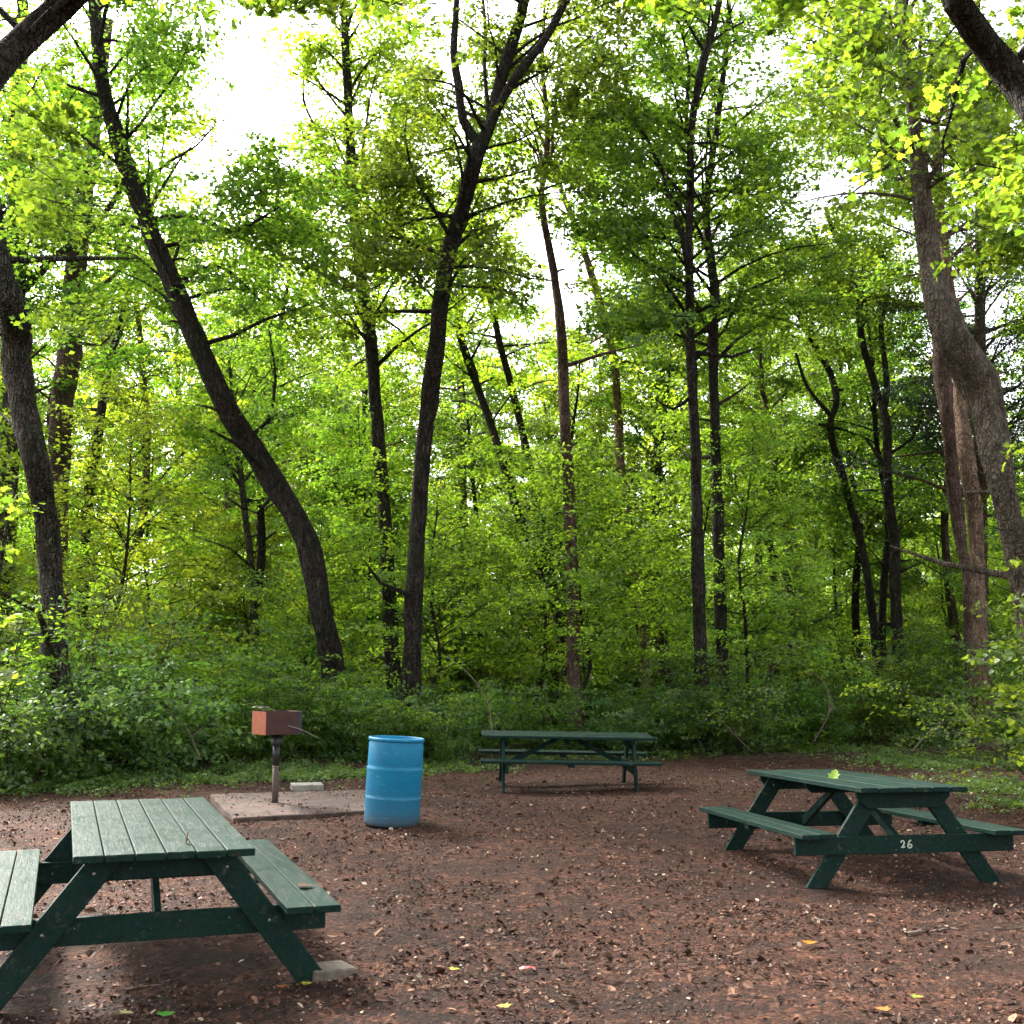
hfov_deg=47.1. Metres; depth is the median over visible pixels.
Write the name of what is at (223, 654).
woodland shrub
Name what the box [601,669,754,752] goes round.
woodland shrub
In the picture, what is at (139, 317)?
woodland tree
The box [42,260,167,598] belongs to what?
woodland tree
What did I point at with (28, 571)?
understory tree
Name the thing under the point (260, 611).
understory tree
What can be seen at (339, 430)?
understory tree
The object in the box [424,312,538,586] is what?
woodland tree
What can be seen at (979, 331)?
hemlock tree
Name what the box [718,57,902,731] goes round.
slender tree
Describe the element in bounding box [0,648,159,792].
woodland shrub
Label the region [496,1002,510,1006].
fallen leaf
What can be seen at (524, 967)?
candy wrapper
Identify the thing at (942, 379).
dark snag
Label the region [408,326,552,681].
woodland tree
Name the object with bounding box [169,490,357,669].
understory tree
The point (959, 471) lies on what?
woodland tree
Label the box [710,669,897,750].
woodland shrub
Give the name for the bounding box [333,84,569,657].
woodland tree
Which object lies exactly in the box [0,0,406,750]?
leaning tree
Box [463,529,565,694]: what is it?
understory tree
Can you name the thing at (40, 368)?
woodland tree
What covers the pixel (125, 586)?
understory tree
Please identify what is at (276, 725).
charcoal grill
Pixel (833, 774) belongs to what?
fallen leaf
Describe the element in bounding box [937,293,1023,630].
understory tree
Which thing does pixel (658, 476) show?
understory tree
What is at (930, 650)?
woodland shrub
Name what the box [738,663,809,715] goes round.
woodland shrub
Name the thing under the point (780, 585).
understory tree
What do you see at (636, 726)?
woodland shrub
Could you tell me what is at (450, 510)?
understory tree
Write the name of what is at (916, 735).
woodland shrub
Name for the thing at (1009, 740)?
woodland shrub
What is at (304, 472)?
woodland tree
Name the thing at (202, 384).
woodland tree
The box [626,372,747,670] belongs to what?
woodland tree
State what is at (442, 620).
understory tree
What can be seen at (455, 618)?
understory tree
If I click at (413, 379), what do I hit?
woodland tree
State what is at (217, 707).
woodland shrub
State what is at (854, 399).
woodland tree
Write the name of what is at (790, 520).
distant forked tree
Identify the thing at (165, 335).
woodland tree
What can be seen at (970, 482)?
stripped tree
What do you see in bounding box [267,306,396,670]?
woodland tree
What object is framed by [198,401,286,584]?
woodland tree
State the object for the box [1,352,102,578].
woodland tree
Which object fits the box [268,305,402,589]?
woodland tree
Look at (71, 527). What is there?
understory tree
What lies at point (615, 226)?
twin tree
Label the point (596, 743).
woodland shrub
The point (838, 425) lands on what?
woodland tree
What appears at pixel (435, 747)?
woodland shrub
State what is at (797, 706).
woodland shrub
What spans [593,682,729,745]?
woodland shrub
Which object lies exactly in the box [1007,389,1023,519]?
woodland tree
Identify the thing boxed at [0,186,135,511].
woodland tree
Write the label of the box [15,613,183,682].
woodland shrub
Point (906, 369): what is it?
woodland tree
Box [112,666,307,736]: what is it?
woodland shrub
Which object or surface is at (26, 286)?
grey tree
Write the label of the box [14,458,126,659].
understory tree
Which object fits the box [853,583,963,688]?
understory tree
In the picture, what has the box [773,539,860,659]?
understory tree
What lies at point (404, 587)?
understory tree
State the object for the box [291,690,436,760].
woodland shrub
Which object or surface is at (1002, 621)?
understory tree
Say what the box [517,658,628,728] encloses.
woodland shrub
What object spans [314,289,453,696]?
woodland tree
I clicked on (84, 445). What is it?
woodland tree
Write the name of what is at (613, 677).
woodland shrub
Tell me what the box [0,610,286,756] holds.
woodland shrub
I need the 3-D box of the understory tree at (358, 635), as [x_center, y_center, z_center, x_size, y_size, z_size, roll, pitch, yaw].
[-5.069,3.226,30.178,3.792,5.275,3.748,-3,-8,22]
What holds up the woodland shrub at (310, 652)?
on the ground at (194, 957)
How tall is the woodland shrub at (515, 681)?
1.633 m
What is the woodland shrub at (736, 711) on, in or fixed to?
on the ground at (194, 957)
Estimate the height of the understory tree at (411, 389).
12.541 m
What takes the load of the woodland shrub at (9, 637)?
on the ground at (194, 957)
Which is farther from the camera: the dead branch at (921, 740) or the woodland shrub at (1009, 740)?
the dead branch at (921, 740)
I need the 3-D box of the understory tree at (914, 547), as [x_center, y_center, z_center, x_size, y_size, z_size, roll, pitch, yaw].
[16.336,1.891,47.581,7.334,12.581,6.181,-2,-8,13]
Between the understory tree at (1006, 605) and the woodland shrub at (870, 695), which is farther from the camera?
the understory tree at (1006, 605)
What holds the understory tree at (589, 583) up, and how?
on the ground at (194, 957)
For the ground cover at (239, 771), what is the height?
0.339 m
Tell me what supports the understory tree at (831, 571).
on the ground at (194, 957)
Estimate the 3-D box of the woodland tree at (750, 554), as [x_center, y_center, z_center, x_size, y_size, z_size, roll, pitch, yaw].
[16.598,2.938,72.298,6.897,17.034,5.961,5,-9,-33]
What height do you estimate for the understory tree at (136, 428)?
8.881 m
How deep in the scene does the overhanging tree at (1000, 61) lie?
9.45 m
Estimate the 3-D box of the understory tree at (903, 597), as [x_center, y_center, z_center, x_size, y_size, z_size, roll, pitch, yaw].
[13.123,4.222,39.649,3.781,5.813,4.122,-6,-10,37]
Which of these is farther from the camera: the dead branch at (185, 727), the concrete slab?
the dead branch at (185, 727)
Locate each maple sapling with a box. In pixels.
[0,478,52,688]
[943,438,1023,766]
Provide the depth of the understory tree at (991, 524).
56.76 m
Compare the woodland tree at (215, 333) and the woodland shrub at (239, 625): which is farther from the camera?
the woodland tree at (215, 333)
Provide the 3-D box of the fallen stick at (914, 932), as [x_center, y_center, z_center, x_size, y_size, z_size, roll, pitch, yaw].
[2.645,2.722,7.614,0.304,0.040,0.037,5,-9,-35]
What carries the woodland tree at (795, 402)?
on the ground at (194, 957)
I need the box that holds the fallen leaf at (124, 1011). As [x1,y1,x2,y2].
[119,1009,132,1013]
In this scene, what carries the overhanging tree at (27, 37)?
on the ground at (194, 957)
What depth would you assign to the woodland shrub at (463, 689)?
32.28 m
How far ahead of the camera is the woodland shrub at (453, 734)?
22.41 m
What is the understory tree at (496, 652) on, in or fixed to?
on the ground at (194, 957)
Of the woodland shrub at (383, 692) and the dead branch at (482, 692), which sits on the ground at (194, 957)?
the woodland shrub at (383, 692)
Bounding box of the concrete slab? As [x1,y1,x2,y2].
[210,790,365,822]
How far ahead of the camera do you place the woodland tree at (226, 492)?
42.22 m
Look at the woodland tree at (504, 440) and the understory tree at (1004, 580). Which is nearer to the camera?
the understory tree at (1004, 580)
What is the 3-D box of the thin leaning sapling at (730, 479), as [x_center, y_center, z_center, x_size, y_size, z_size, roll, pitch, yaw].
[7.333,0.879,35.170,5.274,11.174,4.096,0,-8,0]
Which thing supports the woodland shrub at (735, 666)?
on the ground at (194, 957)
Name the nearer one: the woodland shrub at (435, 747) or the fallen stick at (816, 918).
the fallen stick at (816, 918)
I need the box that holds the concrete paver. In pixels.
[290,782,323,791]
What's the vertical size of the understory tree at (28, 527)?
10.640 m
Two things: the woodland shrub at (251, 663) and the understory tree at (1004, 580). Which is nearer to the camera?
the woodland shrub at (251, 663)
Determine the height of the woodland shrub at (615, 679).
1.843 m
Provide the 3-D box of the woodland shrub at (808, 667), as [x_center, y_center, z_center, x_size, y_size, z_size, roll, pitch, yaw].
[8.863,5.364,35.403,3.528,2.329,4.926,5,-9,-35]
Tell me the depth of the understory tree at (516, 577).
37.40 m
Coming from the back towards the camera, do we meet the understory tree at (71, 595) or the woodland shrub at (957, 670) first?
the understory tree at (71, 595)
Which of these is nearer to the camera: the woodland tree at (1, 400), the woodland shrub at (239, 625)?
the woodland shrub at (239, 625)
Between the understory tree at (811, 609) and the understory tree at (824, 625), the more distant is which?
the understory tree at (811, 609)
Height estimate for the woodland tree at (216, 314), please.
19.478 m
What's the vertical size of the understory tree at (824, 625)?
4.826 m
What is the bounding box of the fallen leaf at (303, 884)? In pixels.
[298,882,312,886]
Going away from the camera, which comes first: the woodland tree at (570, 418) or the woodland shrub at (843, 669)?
the woodland shrub at (843, 669)
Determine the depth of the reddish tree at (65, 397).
30.08 m
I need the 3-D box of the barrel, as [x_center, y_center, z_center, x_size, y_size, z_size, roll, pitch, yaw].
[-1.272,2.901,12.677,0.608,0.926,0.608,3,-8,0]
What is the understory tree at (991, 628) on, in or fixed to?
on the ground at (194, 957)
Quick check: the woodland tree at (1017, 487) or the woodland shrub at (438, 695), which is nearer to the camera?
the woodland shrub at (438, 695)
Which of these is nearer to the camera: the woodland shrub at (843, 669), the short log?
the short log
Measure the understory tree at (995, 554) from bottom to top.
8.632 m
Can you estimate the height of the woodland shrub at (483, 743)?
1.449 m
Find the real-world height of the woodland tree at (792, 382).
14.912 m
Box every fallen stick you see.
[125,984,161,990]
[814,916,834,921]
[905,930,936,935]
[937,927,957,931]
[994,926,1023,929]
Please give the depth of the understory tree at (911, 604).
57.21 m
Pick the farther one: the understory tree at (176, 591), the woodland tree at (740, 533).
the woodland tree at (740, 533)
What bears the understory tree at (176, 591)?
on the ground at (194, 957)
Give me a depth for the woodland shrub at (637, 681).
32.39 m
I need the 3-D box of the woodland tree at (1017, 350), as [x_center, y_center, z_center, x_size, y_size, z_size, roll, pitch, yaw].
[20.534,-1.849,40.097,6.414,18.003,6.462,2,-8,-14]
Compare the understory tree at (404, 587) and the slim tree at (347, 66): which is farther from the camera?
the understory tree at (404, 587)
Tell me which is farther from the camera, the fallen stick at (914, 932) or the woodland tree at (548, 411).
the woodland tree at (548, 411)
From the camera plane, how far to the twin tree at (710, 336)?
26.83 m
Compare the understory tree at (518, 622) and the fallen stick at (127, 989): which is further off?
the understory tree at (518, 622)
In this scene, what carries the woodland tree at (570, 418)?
on the ground at (194, 957)
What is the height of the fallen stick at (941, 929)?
0.015 m
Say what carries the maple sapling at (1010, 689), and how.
on the ground at (194, 957)
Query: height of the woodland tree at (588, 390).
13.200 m
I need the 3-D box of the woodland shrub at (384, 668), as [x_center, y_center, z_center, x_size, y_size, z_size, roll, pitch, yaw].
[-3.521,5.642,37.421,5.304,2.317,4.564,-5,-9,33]
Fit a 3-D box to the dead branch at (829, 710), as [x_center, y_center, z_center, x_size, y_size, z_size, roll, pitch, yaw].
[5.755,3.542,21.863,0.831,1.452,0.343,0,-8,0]
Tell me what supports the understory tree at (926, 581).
on the ground at (194, 957)
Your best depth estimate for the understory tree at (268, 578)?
50.43 m
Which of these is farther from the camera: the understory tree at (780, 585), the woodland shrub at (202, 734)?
the understory tree at (780, 585)
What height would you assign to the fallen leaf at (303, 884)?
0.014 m
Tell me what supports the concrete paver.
on the ground at (194, 957)
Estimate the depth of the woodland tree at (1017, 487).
36.09 m
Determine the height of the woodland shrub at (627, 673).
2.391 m
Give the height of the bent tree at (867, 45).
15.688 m
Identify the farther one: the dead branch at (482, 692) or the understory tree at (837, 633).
the understory tree at (837, 633)
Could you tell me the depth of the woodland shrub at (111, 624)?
20.06 m
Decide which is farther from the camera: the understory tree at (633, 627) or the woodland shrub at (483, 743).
the understory tree at (633, 627)
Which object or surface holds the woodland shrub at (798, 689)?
on the ground at (194, 957)
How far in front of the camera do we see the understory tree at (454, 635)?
36.16 m
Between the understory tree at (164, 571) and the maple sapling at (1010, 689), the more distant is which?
the understory tree at (164, 571)
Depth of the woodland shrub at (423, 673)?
25.80 m
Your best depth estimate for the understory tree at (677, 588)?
27.75 m
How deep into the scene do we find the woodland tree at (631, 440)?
33.87 m
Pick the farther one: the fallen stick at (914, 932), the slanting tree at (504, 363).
the slanting tree at (504, 363)
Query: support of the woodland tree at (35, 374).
on the ground at (194, 957)
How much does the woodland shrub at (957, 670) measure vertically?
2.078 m
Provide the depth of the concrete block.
6.52 m
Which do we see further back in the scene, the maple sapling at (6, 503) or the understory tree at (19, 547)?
the understory tree at (19, 547)
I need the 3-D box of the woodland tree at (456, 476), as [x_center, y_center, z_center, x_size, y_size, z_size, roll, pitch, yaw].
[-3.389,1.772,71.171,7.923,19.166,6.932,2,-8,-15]
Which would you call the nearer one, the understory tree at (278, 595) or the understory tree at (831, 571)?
the understory tree at (278, 595)
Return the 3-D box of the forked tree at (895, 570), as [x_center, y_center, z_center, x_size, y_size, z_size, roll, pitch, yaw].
[9.289,-3.404,31.017,5.400,18.514,4.730,7,-10,-42]
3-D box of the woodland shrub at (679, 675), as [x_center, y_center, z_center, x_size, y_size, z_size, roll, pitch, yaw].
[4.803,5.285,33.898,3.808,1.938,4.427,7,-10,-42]
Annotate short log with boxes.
[910,819,940,826]
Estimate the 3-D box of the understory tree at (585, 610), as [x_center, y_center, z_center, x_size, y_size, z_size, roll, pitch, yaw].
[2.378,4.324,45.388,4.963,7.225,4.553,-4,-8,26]
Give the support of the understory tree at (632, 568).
on the ground at (194, 957)
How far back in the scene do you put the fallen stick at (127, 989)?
6.35 m
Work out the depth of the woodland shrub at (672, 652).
35.47 m
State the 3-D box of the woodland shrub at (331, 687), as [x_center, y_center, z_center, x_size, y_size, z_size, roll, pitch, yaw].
[-4.052,3.710,21.879,4.453,1.841,3.831,1,-8,-10]
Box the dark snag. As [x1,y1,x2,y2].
[810,0,1023,740]
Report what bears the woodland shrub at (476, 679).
on the ground at (194, 957)
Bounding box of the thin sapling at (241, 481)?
[144,306,339,701]
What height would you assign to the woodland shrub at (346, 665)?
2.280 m
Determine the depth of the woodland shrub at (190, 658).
33.98 m
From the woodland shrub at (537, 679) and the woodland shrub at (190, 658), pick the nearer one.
the woodland shrub at (190, 658)
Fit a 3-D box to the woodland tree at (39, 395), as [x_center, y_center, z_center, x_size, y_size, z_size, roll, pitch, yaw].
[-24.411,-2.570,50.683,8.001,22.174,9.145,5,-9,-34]
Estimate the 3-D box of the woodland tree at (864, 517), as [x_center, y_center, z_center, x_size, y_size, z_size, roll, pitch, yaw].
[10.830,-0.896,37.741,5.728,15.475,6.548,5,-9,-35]
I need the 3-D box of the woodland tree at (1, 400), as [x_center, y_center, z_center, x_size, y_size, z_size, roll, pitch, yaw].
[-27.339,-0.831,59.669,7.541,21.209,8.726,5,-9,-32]
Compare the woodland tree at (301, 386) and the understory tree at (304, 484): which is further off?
the woodland tree at (301, 386)
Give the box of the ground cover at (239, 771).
[0,741,1023,813]
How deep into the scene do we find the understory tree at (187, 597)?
47.10 m
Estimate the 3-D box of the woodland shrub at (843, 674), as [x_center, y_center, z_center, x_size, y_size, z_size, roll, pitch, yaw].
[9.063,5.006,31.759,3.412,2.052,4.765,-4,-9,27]
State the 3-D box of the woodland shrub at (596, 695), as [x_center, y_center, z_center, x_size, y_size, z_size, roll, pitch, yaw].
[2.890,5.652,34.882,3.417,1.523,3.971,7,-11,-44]
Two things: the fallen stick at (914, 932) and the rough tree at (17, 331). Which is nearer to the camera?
the fallen stick at (914, 932)
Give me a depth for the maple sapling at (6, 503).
13.23 m
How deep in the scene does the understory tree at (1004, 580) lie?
36.78 m
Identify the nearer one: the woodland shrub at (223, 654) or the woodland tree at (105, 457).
the woodland shrub at (223, 654)
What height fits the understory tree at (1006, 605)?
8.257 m
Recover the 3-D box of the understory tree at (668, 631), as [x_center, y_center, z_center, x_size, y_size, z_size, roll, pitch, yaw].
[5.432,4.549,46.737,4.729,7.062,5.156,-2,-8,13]
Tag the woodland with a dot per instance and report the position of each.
(939, 513)
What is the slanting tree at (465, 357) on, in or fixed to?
on the ground at (194, 957)
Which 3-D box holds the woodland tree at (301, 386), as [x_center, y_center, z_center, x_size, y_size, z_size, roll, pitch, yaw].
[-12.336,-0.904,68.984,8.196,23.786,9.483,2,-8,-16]
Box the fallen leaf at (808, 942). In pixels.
[802,940,815,943]
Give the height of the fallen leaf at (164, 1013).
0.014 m
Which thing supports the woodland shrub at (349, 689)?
on the ground at (194, 957)
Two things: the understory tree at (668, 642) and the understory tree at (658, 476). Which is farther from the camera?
the understory tree at (668, 642)
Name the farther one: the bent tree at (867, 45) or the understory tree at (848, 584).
the understory tree at (848, 584)
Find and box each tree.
[0,0,156,771]
[0,0,166,663]
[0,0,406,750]
[0,0,501,213]
[0,8,226,667]
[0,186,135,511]
[0,292,45,475]
[0,295,59,551]
[0,342,136,664]
[0,353,270,678]
[0,442,38,642]
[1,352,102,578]
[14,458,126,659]
[15,465,34,602]
[15,465,124,639]
[16,540,72,667]
[18,288,91,553]
[19,305,178,604]
[21,573,101,658]
[23,66,252,661]
[23,345,52,559]
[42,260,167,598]
[45,371,153,602]
[50,252,193,661]
[69,404,263,671]
[71,575,158,660]
[84,172,273,662]
[89,560,152,665]
[108,297,241,651]
[121,500,225,648]
[121,571,188,667]
[130,482,268,665]
[134,545,234,660]
[145,303,299,645]
[152,245,324,642]
[162,162,366,703]
[162,274,299,666]
[164,246,327,620]
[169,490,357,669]
[182,502,291,664]
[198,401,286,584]
[201,554,289,664]
[203,0,505,715]
[216,418,402,651]
[217,487,429,697]
[231,572,362,677]
[235,548,292,661]
[236,371,480,694]
[239,306,361,550]
[251,538,402,683]
[255,377,474,682]
[262,235,463,682]
[263,0,658,735]
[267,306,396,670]
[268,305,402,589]
[272,393,347,571]
[293,428,560,708]
[294,422,445,667]
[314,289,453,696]
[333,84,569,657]
[346,499,484,670]
[368,557,499,668]
[370,295,501,585]
[371,514,520,687]
[374,161,566,731]
[394,458,503,627]
[396,523,540,692]
[398,136,616,636]
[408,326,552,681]
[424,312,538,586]
[430,0,654,748]
[430,384,507,612]
[431,414,693,729]
[436,414,590,689]
[443,430,690,693]
[451,416,543,672]
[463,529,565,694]
[472,482,619,707]
[476,622,523,679]
[479,297,617,688]
[490,322,630,727]
[491,145,731,722]
[500,340,606,647]
[501,518,676,678]
[502,584,606,711]
[503,0,874,751]
[507,440,712,704]
[512,320,672,690]
[514,292,827,700]
[524,368,639,687]
[526,568,630,682]
[541,137,779,684]
[556,0,896,748]
[575,278,740,657]
[577,473,690,643]
[578,274,747,641]
[581,361,880,683]
[614,598,693,665]
[616,0,1023,246]
[616,569,693,665]
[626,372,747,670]
[650,399,871,740]
[654,530,749,659]
[665,240,843,680]
[667,308,779,600]
[675,232,871,703]
[685,291,859,674]
[690,542,811,669]
[714,0,1023,656]
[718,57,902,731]
[719,359,803,621]
[726,346,847,610]
[728,561,826,692]
[732,557,852,716]
[736,421,949,691]
[741,441,832,593]
[756,253,962,717]
[761,271,898,687]
[762,347,845,594]
[763,555,850,667]
[773,226,943,668]
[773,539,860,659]
[776,210,1000,711]
[776,405,921,653]
[778,73,944,733]
[782,474,927,678]
[800,0,1023,639]
[802,0,1023,748]
[823,443,1009,669]
[827,413,1004,642]
[830,550,946,677]
[848,295,965,656]
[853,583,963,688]
[857,233,1023,700]
[861,541,937,671]
[864,536,946,660]
[896,334,1023,581]
[902,539,961,666]
[905,523,1020,667]
[908,495,1022,665]
[934,568,1021,708]
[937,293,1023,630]
[963,576,1022,671]
[987,474,1023,663]
[989,269,1023,551]
[989,510,1023,664]
[999,281,1023,486]
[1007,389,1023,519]
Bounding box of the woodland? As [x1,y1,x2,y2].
[18,454,1022,694]
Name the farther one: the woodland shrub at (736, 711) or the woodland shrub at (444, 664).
the woodland shrub at (444, 664)
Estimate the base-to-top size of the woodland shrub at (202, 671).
2.038 m
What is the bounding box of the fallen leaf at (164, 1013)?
[157,1011,175,1015]
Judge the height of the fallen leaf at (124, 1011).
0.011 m
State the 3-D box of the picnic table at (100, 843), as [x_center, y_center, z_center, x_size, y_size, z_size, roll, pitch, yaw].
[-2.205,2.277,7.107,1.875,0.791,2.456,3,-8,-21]
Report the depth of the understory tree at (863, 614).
38.14 m
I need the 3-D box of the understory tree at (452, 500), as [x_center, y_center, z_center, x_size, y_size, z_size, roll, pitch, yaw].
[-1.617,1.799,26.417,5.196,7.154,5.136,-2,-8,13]
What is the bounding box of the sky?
[0,0,1023,666]
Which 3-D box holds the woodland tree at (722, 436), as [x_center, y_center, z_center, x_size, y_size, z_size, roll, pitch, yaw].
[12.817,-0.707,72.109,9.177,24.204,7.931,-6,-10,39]
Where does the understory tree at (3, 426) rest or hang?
on the ground at (194, 957)
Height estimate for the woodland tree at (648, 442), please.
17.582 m
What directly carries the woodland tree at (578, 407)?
on the ground at (194, 957)
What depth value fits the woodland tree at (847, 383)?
33.19 m
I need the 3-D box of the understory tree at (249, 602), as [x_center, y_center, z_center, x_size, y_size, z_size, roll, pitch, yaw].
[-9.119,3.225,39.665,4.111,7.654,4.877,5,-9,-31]
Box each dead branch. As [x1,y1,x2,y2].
[132,698,204,758]
[229,702,292,750]
[445,656,491,729]
[716,718,750,750]
[800,663,844,741]
[909,718,950,751]
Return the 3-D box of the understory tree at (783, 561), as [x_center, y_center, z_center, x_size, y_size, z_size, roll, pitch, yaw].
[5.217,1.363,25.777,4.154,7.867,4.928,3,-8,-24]
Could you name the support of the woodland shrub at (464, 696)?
on the ground at (194, 957)
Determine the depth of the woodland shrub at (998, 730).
21.94 m
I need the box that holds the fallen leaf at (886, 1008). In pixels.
[876,1006,889,1010]
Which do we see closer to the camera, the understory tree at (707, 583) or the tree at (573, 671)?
the tree at (573, 671)
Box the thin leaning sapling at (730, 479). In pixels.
[671,352,847,721]
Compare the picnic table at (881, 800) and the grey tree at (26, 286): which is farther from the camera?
the grey tree at (26, 286)
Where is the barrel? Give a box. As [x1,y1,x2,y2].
[364,735,424,828]
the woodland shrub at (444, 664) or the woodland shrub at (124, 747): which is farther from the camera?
the woodland shrub at (444, 664)
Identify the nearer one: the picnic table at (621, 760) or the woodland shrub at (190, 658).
the picnic table at (621, 760)
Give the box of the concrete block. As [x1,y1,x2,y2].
[312,960,356,981]
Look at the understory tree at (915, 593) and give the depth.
52.79 m
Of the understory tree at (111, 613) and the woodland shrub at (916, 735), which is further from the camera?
the understory tree at (111, 613)
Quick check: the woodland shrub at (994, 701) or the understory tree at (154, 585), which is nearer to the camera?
the woodland shrub at (994, 701)
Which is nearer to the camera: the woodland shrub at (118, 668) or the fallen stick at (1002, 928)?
the fallen stick at (1002, 928)
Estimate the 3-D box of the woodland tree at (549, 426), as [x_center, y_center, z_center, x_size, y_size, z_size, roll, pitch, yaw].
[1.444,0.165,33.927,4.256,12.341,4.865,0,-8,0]
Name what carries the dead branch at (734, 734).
attached to the woodland shrub at (736, 711)
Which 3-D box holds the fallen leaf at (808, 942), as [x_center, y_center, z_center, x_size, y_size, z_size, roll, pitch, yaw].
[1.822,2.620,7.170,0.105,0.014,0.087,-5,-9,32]
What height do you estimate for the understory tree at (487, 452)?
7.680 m
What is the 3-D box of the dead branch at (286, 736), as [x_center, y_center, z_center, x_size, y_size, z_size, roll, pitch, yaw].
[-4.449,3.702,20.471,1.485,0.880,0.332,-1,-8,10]
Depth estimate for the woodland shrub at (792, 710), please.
23.82 m
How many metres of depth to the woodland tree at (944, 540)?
35.68 m
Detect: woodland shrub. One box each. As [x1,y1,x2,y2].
[0,586,230,765]
[0,590,167,778]
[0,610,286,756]
[0,626,175,753]
[0,638,235,779]
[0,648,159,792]
[7,642,300,770]
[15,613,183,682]
[40,652,193,692]
[98,651,313,760]
[111,626,367,748]
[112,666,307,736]
[131,676,286,766]
[132,623,295,726]
[133,644,267,683]
[155,642,225,678]
[165,640,427,761]
[189,646,319,711]
[218,661,410,757]
[244,672,447,735]
[263,655,385,692]
[287,652,475,744]
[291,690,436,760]
[325,686,500,765]
[335,685,455,754]
[348,655,470,697]
[359,680,511,757]
[367,646,506,710]
[379,658,520,704]
[381,635,534,709]
[421,686,512,717]
[423,684,453,711]
[436,681,509,738]
[440,660,549,717]
[443,677,613,754]
[448,679,534,728]
[454,685,532,750]
[480,676,560,728]
[505,645,591,710]
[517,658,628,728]
[546,685,633,749]
[550,681,639,717]
[560,648,651,700]
[575,687,722,755]
[581,665,664,729]
[582,661,693,719]
[583,655,681,700]
[592,644,741,703]
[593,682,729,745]
[600,634,752,714]
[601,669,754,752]
[614,662,743,699]
[630,639,851,754]
[642,673,829,747]
[647,668,812,722]
[672,674,834,752]
[674,631,788,691]
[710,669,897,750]
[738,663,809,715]
[759,654,839,719]
[764,674,819,722]
[777,625,1016,746]
[780,697,821,728]
[781,646,968,745]
[788,661,907,731]
[807,637,886,706]
[830,656,1023,733]
[840,597,1023,806]
[861,657,1022,729]
[869,627,1023,757]
[876,703,950,747]
[953,667,1023,737]
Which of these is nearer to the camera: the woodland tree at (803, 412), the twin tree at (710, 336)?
the twin tree at (710, 336)
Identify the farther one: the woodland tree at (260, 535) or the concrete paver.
the woodland tree at (260, 535)
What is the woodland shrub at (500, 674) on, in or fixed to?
on the ground at (194, 957)
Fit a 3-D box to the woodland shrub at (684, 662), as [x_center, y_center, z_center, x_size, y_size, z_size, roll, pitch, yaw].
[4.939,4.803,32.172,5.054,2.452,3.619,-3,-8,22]
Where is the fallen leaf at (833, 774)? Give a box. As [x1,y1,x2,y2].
[828,769,839,778]
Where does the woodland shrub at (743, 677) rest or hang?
on the ground at (194, 957)
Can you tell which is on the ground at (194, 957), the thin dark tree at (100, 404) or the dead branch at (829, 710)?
the thin dark tree at (100, 404)
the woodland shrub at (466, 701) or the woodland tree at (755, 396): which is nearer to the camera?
the woodland shrub at (466, 701)
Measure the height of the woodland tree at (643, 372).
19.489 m
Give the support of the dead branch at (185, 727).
attached to the woodland shrub at (217, 707)
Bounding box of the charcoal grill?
[252,706,317,802]
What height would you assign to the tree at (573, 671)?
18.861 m
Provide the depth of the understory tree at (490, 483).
45.36 m
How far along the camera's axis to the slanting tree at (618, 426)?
32.20 m
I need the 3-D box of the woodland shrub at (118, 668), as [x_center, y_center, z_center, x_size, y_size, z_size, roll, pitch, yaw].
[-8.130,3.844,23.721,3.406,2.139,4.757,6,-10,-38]
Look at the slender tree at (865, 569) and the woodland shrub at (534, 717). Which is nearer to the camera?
the woodland shrub at (534, 717)
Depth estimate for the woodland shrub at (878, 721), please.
25.76 m
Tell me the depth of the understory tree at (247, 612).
44.23 m
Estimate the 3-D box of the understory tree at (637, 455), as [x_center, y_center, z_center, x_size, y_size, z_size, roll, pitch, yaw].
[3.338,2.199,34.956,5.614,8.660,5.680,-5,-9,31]
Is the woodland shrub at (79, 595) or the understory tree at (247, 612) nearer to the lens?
the woodland shrub at (79, 595)
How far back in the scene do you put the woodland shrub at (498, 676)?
38.20 m
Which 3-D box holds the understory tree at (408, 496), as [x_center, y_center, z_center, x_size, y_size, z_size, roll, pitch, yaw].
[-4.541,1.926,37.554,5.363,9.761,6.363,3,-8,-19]
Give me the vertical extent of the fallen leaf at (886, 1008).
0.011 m
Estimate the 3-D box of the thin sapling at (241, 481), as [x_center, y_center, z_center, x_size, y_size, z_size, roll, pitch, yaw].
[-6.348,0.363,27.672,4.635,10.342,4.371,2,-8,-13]
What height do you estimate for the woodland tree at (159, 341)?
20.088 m
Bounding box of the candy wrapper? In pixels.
[520,966,535,969]
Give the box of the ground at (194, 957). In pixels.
[0,673,1023,1023]
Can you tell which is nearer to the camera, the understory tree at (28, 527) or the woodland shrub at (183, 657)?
the woodland shrub at (183, 657)
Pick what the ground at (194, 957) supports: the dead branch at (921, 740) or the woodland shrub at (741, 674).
the woodland shrub at (741, 674)
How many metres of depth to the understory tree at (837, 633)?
37.70 m
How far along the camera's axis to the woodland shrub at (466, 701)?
26.11 m
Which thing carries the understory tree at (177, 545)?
on the ground at (194, 957)
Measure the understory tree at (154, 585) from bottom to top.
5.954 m
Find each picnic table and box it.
[0,797,340,1010]
[479,730,661,793]
[699,769,1023,887]
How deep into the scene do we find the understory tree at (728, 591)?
45.26 m
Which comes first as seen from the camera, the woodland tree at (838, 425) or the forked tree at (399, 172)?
the forked tree at (399, 172)
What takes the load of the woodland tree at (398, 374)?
on the ground at (194, 957)
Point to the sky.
(249, 94)

